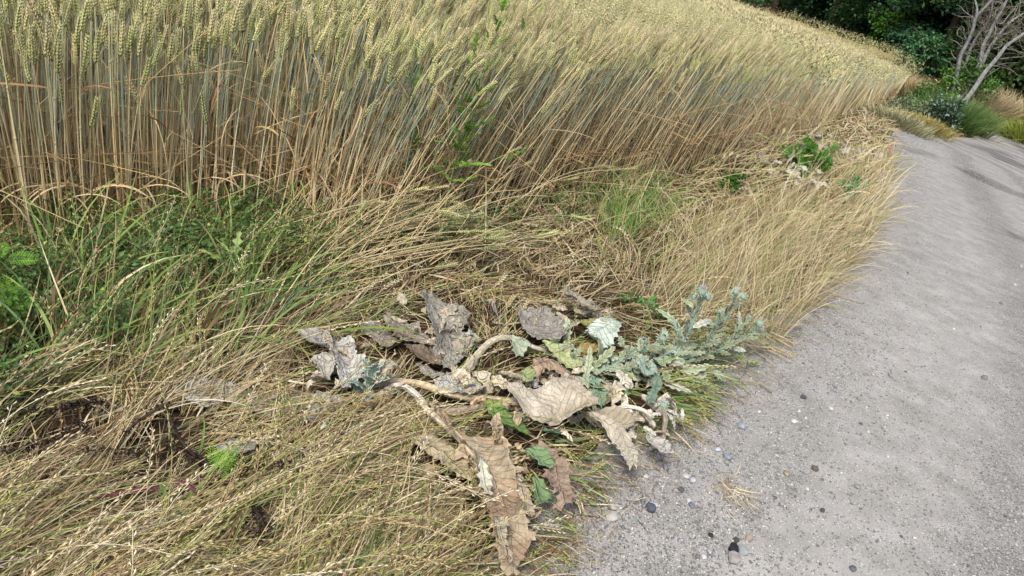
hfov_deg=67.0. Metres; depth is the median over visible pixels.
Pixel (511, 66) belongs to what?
wheat plant
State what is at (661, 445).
withered leaf
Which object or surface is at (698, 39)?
wheat plant
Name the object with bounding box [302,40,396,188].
wheat plant
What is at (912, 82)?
grass tuft
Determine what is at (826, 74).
wheat field
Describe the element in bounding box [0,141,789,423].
ground cover
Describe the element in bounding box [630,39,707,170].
wheat plant
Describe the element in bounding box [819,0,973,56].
broadleaf tree
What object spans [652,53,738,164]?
wheat plant
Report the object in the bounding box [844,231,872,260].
leafy weed
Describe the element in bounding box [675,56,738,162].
wheat plant
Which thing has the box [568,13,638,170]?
wheat plant
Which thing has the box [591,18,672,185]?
wheat plant
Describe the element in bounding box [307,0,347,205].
wheat plant
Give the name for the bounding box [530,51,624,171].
wheat plant
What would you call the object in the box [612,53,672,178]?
wheat plant
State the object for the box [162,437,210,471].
dead weed
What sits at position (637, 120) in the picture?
wheat plant
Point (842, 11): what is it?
broadleaf tree
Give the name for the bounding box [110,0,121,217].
wheat plant
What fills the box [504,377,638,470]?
withered leaf
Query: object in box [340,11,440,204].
wheat plant
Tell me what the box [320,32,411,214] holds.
wheat plant
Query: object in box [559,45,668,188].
wheat plant
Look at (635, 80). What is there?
wheat plant
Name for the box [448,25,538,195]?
wheat plant
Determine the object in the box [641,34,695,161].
wheat plant
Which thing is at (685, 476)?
stone
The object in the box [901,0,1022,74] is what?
broadleaf tree
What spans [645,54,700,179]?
wheat plant
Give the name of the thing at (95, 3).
wheat plant
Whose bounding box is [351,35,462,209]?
wheat plant
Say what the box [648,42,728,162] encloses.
wheat plant
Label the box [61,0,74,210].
wheat plant
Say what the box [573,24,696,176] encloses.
wheat plant
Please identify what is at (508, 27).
wheat plant
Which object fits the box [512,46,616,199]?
wheat plant
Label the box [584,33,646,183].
wheat plant
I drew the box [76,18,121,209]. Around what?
wheat plant
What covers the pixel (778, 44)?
wheat plant
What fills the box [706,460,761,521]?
straw wisps
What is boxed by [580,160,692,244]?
green tuft grass
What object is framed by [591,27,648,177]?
wheat plant
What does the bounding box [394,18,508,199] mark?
wheat plant
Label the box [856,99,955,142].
grass tuft
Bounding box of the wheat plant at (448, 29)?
[373,21,454,210]
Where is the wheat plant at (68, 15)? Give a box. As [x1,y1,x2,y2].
[63,0,94,233]
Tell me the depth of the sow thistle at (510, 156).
3.34 m
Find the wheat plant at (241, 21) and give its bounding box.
[232,0,286,190]
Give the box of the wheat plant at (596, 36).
[489,24,604,196]
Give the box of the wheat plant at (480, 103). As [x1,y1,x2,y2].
[434,57,512,185]
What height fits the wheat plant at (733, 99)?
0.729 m
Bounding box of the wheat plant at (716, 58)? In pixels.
[633,47,726,173]
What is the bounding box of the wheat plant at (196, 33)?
[187,12,241,210]
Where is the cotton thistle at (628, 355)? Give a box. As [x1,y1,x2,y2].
[542,284,772,409]
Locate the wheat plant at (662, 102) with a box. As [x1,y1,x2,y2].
[630,33,704,166]
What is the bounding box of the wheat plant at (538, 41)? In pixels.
[447,27,551,214]
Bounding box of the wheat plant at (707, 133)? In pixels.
[695,55,735,171]
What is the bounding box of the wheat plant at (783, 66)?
[705,52,795,161]
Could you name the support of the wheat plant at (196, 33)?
on the ground at (160, 426)
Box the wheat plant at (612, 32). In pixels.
[505,24,623,207]
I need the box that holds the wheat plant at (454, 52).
[356,34,464,223]
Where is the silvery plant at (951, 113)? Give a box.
[920,87,968,136]
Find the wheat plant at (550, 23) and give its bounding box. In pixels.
[473,9,562,180]
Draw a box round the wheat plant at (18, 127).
[12,26,43,242]
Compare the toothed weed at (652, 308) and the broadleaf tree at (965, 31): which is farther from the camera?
the broadleaf tree at (965, 31)
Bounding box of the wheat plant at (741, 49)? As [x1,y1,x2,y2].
[663,31,753,178]
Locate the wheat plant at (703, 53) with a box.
[633,49,705,178]
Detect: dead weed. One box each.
[0,394,111,421]
[1,414,97,457]
[81,444,164,465]
[116,400,200,461]
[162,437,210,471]
[227,459,306,479]
[244,498,273,546]
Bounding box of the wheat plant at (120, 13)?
[114,0,183,191]
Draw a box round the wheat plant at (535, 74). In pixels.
[450,55,547,220]
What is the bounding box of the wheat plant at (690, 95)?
[656,50,718,169]
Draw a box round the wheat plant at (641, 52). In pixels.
[580,39,651,189]
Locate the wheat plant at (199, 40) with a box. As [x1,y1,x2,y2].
[190,18,206,213]
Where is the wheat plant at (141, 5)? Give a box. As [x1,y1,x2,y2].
[109,0,146,220]
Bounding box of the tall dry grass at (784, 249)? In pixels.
[644,129,926,345]
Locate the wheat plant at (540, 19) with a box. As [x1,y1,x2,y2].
[461,6,547,202]
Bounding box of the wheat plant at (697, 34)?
[608,22,710,179]
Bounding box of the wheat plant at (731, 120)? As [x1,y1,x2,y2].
[717,47,760,161]
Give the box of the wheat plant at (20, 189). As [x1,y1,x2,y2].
[0,185,56,220]
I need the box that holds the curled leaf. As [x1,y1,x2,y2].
[530,357,574,387]
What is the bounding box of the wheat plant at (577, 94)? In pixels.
[556,19,595,192]
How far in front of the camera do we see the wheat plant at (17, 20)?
2.32 m
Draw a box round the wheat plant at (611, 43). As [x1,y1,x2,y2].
[494,33,616,207]
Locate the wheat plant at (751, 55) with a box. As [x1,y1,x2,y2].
[662,44,764,171]
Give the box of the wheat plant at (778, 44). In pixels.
[706,43,782,165]
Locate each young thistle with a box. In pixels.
[346,358,398,401]
[462,329,482,351]
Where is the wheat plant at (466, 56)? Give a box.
[386,40,480,219]
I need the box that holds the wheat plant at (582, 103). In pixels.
[542,30,618,194]
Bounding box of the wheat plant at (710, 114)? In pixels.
[676,35,747,172]
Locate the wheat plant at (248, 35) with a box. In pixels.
[219,10,264,199]
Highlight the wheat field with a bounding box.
[0,0,925,311]
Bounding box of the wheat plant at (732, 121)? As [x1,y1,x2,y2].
[715,65,750,169]
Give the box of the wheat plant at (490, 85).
[401,76,503,217]
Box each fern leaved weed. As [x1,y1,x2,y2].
[0,242,37,331]
[156,472,179,518]
[205,441,247,476]
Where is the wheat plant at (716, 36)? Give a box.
[654,24,724,175]
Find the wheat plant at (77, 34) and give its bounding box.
[72,0,145,232]
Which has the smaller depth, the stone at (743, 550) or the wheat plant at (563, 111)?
the stone at (743, 550)
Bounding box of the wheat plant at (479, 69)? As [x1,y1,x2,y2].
[392,44,494,212]
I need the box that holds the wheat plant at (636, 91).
[597,19,674,174]
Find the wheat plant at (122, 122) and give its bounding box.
[120,20,136,217]
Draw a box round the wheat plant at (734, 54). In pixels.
[667,50,737,162]
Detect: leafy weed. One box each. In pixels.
[717,171,747,193]
[775,134,838,177]
[837,173,870,199]
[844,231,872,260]
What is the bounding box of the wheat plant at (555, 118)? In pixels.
[515,26,605,206]
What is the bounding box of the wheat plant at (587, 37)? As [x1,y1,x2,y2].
[519,30,589,182]
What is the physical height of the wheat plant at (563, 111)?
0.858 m
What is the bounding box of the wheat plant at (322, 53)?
[266,27,337,219]
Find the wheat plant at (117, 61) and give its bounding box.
[115,0,125,224]
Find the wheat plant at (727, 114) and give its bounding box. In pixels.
[707,56,755,164]
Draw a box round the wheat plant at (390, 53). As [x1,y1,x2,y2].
[341,18,400,218]
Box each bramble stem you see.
[96,485,159,498]
[173,480,202,496]
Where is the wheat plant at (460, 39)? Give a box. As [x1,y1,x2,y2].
[384,14,475,191]
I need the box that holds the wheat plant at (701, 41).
[633,35,704,172]
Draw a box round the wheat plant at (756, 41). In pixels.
[694,27,764,159]
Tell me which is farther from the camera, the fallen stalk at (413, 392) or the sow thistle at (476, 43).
the sow thistle at (476, 43)
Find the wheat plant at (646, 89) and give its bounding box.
[591,31,675,170]
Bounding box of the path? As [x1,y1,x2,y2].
[469,130,1023,575]
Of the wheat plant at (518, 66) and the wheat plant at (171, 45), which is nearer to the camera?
the wheat plant at (171, 45)
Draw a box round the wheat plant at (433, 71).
[369,48,440,205]
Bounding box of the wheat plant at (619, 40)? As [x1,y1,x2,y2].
[543,35,622,192]
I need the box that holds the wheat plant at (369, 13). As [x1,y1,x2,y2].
[339,0,378,168]
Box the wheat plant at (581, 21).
[528,14,586,191]
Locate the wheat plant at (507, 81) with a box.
[435,30,548,192]
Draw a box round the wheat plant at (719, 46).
[658,40,721,174]
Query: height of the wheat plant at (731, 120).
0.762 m
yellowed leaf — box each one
[542,340,584,368]
[573,342,597,356]
[578,315,616,327]
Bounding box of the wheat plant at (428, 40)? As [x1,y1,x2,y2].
[361,29,436,194]
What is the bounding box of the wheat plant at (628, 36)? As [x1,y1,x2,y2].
[547,17,641,201]
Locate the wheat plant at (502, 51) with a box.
[428,29,521,206]
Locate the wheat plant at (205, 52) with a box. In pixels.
[201,24,227,199]
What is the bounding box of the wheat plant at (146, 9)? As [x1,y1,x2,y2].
[135,0,158,216]
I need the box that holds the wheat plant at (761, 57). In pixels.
[702,45,770,165]
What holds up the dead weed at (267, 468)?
on the ground at (160, 426)
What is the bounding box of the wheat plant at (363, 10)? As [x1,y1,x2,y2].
[307,0,374,222]
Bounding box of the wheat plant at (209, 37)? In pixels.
[206,2,221,219]
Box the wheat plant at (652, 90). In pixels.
[635,22,664,180]
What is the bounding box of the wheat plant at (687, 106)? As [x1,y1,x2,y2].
[648,41,729,175]
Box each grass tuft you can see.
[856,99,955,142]
[894,107,963,142]
[898,77,936,97]
[898,82,925,97]
[900,86,1023,142]
[900,87,1000,139]
[902,69,925,81]
[939,79,1023,130]
[984,83,1023,117]
[993,110,1023,143]
[996,97,1023,124]
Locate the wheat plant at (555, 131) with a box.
[528,61,583,197]
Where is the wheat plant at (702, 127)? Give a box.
[679,52,741,168]
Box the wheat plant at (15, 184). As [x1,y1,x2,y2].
[0,182,40,191]
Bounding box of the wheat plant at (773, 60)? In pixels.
[700,49,782,158]
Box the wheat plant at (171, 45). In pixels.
[165,27,192,208]
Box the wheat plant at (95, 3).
[92,0,120,218]
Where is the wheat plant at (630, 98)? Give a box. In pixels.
[576,46,668,179]
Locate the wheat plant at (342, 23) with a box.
[311,4,355,222]
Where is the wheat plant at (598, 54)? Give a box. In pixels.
[482,37,612,201]
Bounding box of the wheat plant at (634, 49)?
[540,37,649,179]
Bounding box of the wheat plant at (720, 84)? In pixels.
[682,27,757,155]
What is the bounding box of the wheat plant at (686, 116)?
[669,37,719,174]
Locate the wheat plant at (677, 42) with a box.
[598,34,682,179]
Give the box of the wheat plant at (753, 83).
[706,54,778,163]
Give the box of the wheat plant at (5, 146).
[0,117,54,239]
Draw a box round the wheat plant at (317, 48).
[286,20,333,202]
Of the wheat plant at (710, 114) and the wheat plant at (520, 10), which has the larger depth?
the wheat plant at (710, 114)
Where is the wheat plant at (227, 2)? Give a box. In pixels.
[213,0,239,198]
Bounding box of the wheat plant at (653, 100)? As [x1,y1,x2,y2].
[637,33,672,171]
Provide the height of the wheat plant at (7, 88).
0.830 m
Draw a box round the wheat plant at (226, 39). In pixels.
[195,8,233,216]
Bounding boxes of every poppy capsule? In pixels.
[88,28,92,190]
[249,88,261,204]
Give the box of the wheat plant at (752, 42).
[700,36,757,168]
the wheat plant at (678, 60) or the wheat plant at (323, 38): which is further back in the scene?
the wheat plant at (678, 60)
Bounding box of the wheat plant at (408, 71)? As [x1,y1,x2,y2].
[344,42,411,198]
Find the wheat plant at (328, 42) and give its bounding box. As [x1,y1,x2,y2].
[289,13,336,188]
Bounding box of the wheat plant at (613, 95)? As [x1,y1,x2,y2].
[581,39,638,177]
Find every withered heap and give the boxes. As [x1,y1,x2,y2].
[758,144,831,199]
[808,127,882,164]
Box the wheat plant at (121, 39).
[118,14,147,224]
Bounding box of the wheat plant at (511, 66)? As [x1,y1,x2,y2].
[417,43,529,210]
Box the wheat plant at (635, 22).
[585,16,640,174]
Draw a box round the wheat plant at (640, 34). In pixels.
[572,20,647,192]
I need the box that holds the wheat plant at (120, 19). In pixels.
[114,6,150,223]
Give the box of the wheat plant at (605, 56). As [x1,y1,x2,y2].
[532,36,621,197]
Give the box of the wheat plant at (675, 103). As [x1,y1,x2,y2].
[633,38,706,156]
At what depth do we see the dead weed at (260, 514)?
1.64 m
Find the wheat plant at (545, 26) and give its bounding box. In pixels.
[462,12,554,211]
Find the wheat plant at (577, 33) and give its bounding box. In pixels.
[508,4,592,177]
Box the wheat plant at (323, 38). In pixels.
[293,9,339,207]
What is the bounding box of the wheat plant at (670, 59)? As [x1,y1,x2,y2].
[586,48,680,181]
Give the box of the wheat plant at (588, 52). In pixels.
[465,32,608,211]
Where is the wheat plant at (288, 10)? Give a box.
[244,0,293,209]
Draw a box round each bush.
[876,87,942,123]
[899,75,948,105]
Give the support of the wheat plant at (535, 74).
on the ground at (160, 426)
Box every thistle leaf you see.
[484,398,505,407]
[485,401,530,435]
[509,335,531,356]
[521,367,536,381]
[525,446,556,467]
[530,476,552,504]
[542,427,562,433]
[589,373,608,408]
[609,382,629,402]
[636,358,657,376]
[646,375,662,403]
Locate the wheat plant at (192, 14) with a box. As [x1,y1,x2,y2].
[162,0,199,214]
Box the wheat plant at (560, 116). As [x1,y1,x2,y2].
[507,28,601,196]
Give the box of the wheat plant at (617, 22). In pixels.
[573,13,623,186]
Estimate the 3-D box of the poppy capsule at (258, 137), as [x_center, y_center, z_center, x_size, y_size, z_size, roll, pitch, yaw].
[-0.970,-0.485,2.909,0.020,0.434,0.363,4,30,-10]
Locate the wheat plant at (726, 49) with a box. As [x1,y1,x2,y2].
[628,37,734,175]
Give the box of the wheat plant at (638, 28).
[579,27,639,172]
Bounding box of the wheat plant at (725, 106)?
[698,31,763,164]
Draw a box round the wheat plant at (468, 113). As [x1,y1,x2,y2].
[433,20,511,213]
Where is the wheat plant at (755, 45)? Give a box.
[675,33,765,170]
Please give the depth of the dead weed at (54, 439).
1.75 m
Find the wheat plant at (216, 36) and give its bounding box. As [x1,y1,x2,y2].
[185,7,220,212]
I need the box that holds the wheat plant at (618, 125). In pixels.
[584,46,642,183]
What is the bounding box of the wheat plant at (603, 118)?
[552,51,643,185]
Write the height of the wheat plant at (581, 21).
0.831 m
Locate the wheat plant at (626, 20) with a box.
[555,9,633,170]
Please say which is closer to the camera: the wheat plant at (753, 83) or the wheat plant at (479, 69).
the wheat plant at (479, 69)
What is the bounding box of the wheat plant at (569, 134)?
[544,36,612,202]
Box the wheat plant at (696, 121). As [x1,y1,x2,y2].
[678,42,726,173]
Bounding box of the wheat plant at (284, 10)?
[261,0,322,207]
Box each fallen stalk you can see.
[375,382,428,406]
[379,378,520,406]
[412,396,473,456]
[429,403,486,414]
[467,335,549,362]
[620,405,653,429]
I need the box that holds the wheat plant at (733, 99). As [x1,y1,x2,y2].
[709,58,745,165]
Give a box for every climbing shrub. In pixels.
[931,63,971,99]
[950,50,987,103]
[962,58,1014,107]
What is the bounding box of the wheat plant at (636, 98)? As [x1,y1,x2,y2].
[615,38,662,168]
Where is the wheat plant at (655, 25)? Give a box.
[594,12,665,180]
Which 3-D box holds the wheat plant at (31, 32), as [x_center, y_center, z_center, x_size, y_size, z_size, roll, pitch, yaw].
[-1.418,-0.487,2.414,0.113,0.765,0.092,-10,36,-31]
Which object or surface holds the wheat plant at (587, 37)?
on the ground at (160, 426)
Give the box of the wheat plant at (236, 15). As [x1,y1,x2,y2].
[216,0,244,203]
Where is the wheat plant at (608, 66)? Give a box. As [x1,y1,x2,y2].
[562,52,618,188]
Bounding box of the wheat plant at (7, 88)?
[0,1,88,253]
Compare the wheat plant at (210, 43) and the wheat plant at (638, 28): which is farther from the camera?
the wheat plant at (638, 28)
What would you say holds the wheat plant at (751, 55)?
on the ground at (160, 426)
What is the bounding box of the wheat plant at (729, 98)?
[689,66,753,148]
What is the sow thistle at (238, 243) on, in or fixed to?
on the ground at (160, 426)
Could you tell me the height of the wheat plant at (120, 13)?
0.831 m
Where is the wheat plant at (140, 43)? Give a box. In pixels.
[137,14,154,220]
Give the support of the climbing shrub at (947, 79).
attached to the dead tree at (982, 56)
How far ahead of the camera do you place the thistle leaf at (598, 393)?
2.29 m
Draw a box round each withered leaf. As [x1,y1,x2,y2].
[172,378,345,416]
[216,438,258,453]
[298,327,365,387]
[360,311,444,364]
[408,433,477,485]
[416,363,486,393]
[420,289,472,369]
[432,406,537,575]
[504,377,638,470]
[516,475,534,516]
[517,305,569,339]
[530,440,576,510]
[563,285,603,312]
[593,404,639,429]
[645,431,672,454]
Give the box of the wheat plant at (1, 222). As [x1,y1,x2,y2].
[0,205,49,258]
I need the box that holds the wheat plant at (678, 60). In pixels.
[641,26,693,159]
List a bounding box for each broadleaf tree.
[733,0,828,19]
[766,0,872,16]
[783,0,888,35]
[814,0,912,31]
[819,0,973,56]
[852,0,979,51]
[873,0,1021,83]
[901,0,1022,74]
[910,0,1023,94]
[936,0,1020,74]
[953,0,1023,88]
[966,0,1023,103]
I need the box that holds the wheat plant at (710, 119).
[688,47,749,173]
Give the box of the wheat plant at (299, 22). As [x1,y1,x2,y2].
[263,3,309,209]
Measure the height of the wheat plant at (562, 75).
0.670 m
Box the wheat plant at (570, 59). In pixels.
[534,41,576,200]
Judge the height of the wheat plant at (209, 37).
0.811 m
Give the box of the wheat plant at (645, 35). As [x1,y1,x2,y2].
[544,28,650,199]
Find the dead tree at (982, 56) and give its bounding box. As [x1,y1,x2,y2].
[942,0,1023,102]
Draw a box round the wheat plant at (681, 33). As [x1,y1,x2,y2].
[634,27,684,170]
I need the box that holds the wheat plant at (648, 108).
[624,42,672,171]
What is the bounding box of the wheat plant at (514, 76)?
[427,55,526,198]
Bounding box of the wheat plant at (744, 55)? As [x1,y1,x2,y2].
[668,46,752,173]
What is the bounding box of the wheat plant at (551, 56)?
[448,38,565,207]
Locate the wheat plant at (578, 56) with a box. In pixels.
[480,43,586,198]
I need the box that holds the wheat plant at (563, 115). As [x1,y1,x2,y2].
[536,21,609,178]
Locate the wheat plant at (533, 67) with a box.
[479,56,542,166]
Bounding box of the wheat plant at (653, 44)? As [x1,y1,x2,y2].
[575,21,666,193]
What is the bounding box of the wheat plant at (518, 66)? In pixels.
[417,58,524,201]
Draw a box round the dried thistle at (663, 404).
[648,399,684,450]
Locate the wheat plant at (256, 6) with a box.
[223,0,263,194]
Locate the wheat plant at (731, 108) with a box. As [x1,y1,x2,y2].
[718,51,752,155]
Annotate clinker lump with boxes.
[728,542,738,551]
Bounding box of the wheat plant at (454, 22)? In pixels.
[389,1,469,181]
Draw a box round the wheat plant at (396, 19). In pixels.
[317,2,406,191]
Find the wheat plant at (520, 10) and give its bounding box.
[470,1,525,201]
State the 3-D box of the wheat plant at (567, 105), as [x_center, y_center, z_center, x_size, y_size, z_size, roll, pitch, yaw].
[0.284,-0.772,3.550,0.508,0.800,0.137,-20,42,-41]
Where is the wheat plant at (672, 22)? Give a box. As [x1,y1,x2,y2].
[632,14,675,175]
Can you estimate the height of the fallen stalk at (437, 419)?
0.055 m
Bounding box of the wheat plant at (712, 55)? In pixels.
[622,43,721,162]
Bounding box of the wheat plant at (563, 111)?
[524,16,620,196]
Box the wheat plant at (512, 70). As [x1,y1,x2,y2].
[451,58,524,185]
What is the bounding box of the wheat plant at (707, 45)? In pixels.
[663,30,720,151]
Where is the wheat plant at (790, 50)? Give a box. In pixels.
[721,46,794,163]
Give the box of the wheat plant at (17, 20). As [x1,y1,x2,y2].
[11,0,98,219]
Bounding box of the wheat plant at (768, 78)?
[720,48,790,151]
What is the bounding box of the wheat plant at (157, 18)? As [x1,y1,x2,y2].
[155,1,164,201]
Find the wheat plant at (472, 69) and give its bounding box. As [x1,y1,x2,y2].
[388,52,492,202]
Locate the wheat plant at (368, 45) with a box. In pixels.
[301,35,372,215]
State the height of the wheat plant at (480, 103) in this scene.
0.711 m
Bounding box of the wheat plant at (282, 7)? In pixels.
[241,0,292,195]
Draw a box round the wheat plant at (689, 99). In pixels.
[657,44,717,174]
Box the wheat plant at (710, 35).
[640,28,718,173]
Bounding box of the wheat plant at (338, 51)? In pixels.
[303,34,347,201]
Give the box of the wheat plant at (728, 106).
[708,52,751,164]
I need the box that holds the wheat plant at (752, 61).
[677,51,763,164]
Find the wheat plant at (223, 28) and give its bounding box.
[215,0,272,215]
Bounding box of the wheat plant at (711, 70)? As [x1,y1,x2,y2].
[657,57,713,161]
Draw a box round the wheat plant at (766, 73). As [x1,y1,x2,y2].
[723,60,770,148]
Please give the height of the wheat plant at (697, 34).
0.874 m
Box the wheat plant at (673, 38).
[615,26,680,176]
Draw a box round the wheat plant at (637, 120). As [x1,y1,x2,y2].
[587,43,678,186]
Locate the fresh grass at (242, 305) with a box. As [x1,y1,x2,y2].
[0,151,804,570]
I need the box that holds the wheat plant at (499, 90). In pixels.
[415,35,530,183]
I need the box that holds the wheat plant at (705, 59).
[626,40,719,170]
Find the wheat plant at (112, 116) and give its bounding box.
[106,0,126,222]
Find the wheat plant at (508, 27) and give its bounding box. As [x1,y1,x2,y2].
[452,11,515,182]
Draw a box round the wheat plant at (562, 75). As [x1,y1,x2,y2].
[492,62,571,209]
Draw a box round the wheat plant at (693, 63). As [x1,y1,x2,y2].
[639,52,695,180]
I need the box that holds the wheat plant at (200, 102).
[189,21,229,195]
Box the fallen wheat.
[228,97,870,304]
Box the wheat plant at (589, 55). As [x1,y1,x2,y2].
[493,43,598,200]
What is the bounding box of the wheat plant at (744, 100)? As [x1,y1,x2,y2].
[714,48,772,161]
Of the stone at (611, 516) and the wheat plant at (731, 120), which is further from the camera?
the wheat plant at (731, 120)
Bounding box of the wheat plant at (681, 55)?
[633,53,682,173]
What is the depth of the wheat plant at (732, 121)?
5.07 m
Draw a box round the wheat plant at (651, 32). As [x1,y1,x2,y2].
[585,17,661,145]
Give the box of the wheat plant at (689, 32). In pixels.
[633,18,697,166]
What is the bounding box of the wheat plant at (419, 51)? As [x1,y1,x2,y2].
[357,19,427,197]
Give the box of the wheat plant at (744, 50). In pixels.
[679,35,753,167]
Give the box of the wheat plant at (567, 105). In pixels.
[523,35,615,182]
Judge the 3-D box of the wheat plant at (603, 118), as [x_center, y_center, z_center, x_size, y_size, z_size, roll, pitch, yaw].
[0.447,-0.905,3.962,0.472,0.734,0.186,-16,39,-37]
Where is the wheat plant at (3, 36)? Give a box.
[0,1,85,241]
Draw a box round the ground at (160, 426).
[0,0,1023,575]
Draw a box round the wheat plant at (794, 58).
[719,55,800,162]
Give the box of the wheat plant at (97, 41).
[93,18,136,216]
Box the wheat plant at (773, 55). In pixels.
[716,48,779,161]
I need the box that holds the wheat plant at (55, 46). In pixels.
[52,13,122,238]
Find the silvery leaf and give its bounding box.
[584,317,626,347]
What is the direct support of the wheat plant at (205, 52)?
on the ground at (160, 426)
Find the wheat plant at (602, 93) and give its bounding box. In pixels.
[567,34,622,181]
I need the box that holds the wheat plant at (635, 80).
[595,24,668,164]
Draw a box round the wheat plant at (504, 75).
[433,31,526,186]
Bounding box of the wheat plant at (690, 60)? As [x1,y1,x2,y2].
[642,48,692,172]
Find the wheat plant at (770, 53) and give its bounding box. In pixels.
[705,44,779,167]
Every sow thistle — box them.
[199,231,263,279]
[388,46,443,225]
[421,31,489,225]
[432,0,510,225]
[484,0,528,211]
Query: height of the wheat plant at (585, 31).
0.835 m
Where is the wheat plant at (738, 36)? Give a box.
[659,32,743,168]
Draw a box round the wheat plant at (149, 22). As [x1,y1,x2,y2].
[146,2,183,207]
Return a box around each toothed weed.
[617,287,656,309]
[645,303,672,322]
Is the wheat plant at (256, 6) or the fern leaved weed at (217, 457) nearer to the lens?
the fern leaved weed at (217, 457)
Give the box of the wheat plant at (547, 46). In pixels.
[461,32,560,207]
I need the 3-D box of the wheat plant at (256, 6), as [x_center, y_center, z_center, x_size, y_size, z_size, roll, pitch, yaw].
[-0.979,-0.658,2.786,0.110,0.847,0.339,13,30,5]
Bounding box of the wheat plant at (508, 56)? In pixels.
[396,43,517,199]
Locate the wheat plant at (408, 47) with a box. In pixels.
[364,33,410,225]
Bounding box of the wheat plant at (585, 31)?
[501,23,592,198]
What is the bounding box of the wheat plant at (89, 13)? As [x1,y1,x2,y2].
[88,0,101,226]
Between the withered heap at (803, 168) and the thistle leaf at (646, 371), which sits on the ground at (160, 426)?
the withered heap at (803, 168)
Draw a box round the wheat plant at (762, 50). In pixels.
[692,43,767,166]
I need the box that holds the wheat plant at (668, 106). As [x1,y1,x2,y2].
[649,45,683,166]
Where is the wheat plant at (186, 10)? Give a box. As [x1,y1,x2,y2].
[181,0,239,200]
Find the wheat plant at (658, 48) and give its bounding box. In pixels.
[605,33,669,168]
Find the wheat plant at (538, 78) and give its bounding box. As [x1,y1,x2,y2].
[509,1,555,192]
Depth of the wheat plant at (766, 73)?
5.05 m
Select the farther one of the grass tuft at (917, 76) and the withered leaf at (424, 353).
the grass tuft at (917, 76)
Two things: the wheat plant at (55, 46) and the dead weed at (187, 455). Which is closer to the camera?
the dead weed at (187, 455)
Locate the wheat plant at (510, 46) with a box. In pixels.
[431,26,525,214]
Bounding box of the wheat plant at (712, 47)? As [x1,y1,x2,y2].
[629,41,719,181]
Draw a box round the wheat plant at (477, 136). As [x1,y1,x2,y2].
[423,28,544,214]
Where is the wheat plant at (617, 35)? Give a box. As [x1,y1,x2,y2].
[543,27,621,181]
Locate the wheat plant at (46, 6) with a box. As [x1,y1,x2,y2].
[43,0,62,218]
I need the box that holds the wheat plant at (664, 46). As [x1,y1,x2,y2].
[594,39,671,186]
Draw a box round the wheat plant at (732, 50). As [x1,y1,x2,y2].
[693,32,739,171]
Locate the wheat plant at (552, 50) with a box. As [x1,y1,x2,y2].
[482,38,555,212]
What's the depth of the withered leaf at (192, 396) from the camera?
2.05 m
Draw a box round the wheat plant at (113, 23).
[108,2,151,212]
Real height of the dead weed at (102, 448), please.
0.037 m
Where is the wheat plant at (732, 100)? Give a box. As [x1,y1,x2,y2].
[694,41,772,171]
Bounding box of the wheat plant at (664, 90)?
[626,37,692,174]
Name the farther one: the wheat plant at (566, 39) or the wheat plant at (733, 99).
the wheat plant at (733, 99)
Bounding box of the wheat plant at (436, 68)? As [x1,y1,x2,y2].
[350,56,444,194]
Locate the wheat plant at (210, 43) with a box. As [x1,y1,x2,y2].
[184,23,220,213]
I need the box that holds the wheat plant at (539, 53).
[474,44,545,206]
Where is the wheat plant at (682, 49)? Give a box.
[604,36,691,177]
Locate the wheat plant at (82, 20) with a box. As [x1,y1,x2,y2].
[79,0,150,227]
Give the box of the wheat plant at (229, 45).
[199,19,242,206]
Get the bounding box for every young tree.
[864,0,924,53]
[889,29,959,76]
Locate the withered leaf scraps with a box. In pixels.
[305,291,676,520]
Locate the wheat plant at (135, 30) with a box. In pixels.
[128,7,189,222]
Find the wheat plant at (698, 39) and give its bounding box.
[621,28,706,178]
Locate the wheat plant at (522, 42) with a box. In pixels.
[407,24,537,209]
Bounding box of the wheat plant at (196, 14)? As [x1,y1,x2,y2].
[164,0,206,172]
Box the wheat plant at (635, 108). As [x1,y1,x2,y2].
[609,23,671,178]
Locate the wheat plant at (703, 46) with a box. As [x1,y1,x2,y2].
[647,37,711,142]
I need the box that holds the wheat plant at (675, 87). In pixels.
[626,33,695,144]
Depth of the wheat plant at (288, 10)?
2.76 m
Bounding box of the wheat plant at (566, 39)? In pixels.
[461,25,578,198]
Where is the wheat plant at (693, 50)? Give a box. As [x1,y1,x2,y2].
[597,36,702,176]
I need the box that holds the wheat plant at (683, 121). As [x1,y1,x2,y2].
[661,71,709,171]
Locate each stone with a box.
[606,511,617,521]
[609,503,616,510]
[645,502,655,512]
[663,463,669,470]
[681,473,689,478]
[723,453,731,459]
[728,550,741,563]
[733,537,739,542]
[737,423,744,429]
[738,545,747,555]
[745,534,753,541]
[811,465,818,471]
[849,565,856,571]
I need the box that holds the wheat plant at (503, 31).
[405,19,510,180]
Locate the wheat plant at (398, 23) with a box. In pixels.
[323,2,407,211]
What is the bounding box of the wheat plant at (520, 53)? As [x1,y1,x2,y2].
[452,37,532,211]
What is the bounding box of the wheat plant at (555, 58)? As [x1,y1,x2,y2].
[490,50,562,203]
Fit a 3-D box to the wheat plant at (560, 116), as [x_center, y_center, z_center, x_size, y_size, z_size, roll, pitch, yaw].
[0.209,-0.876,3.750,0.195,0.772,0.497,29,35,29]
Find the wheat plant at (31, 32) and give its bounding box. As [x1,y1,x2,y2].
[27,10,81,239]
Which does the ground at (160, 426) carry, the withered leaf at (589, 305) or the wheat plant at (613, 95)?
the wheat plant at (613, 95)
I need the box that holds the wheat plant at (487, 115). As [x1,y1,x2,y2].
[416,46,539,194]
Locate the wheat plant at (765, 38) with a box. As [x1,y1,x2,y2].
[708,35,769,165]

